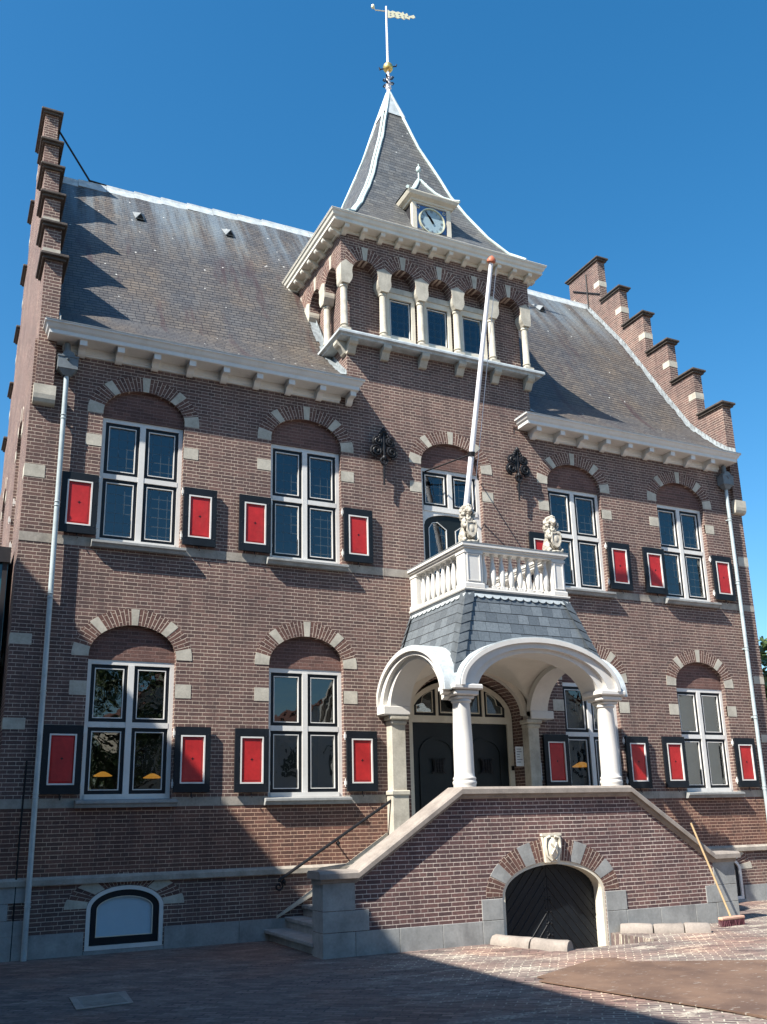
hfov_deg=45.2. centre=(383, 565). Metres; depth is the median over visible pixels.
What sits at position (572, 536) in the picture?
window
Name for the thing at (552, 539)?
lion statue
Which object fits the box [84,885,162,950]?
cellar window
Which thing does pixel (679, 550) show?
window
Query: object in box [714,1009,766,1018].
steel plate
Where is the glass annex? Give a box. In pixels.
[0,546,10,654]
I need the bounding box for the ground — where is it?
[0,900,766,1023]
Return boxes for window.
[7,499,15,573]
[74,659,177,807]
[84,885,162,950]
[90,417,185,555]
[264,668,351,804]
[266,444,348,571]
[386,287,415,343]
[423,297,452,351]
[459,305,487,358]
[547,487,615,597]
[562,682,628,785]
[657,504,721,608]
[676,688,744,797]
[734,861,744,898]
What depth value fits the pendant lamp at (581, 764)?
18.07 m
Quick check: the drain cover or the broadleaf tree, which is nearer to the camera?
the drain cover
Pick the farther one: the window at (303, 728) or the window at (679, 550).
the window at (679, 550)
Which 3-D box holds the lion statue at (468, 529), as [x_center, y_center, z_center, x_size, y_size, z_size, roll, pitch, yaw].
[1.350,-0.656,15.040,0.329,0.702,0.461,3,-16,-17]
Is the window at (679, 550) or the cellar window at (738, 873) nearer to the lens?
the cellar window at (738, 873)
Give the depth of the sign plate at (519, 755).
16.35 m
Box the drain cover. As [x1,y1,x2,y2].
[69,991,133,1009]
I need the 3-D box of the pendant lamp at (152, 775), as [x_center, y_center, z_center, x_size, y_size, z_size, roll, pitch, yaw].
[-3.671,2.163,14.850,0.288,2.447,0.288,6,-17,-25]
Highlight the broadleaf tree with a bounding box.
[758,636,766,701]
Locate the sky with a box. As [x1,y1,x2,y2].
[0,0,766,670]
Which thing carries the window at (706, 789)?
in the town hall
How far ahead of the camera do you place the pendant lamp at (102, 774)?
14.26 m
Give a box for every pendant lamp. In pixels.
[94,669,111,776]
[143,672,160,778]
[572,694,586,766]
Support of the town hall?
on the ground
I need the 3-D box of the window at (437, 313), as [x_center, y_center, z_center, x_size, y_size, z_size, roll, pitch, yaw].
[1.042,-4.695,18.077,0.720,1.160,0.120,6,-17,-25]
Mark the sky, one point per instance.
(632, 134)
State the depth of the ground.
9.88 m
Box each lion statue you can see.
[458,503,478,541]
[542,515,563,552]
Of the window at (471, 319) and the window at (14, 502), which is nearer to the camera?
the window at (14, 502)
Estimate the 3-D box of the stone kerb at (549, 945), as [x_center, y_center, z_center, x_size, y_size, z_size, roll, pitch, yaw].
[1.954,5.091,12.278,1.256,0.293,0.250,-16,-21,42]
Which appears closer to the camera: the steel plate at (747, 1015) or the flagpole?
the steel plate at (747, 1015)
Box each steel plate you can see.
[537,958,628,978]
[539,960,766,1017]
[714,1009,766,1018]
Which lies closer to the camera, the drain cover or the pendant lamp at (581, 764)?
the drain cover
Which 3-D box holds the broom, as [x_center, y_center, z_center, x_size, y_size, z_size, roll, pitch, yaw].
[5.217,4.754,14.261,0.702,1.527,0.297,1,-16,-8]
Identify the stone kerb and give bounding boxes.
[490,934,573,951]
[620,922,710,933]
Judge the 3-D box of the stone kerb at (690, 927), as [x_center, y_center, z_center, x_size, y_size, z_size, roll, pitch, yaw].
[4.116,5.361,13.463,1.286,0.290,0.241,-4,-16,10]
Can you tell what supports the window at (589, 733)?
in the town hall
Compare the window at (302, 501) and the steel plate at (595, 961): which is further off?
the window at (302, 501)
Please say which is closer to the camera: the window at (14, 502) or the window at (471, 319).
the window at (14, 502)
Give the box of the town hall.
[0,4,766,961]
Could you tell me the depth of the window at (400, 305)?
17.76 m
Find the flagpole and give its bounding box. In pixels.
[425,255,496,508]
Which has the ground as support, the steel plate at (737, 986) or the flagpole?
the steel plate at (737, 986)
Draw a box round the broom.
[690,823,744,926]
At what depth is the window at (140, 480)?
14.67 m
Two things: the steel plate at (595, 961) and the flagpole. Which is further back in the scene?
the flagpole
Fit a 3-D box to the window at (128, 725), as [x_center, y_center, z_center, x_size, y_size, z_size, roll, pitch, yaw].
[-3.755,2.456,13.611,1.436,2.145,0.330,6,-17,-25]
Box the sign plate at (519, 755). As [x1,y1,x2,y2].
[515,747,523,765]

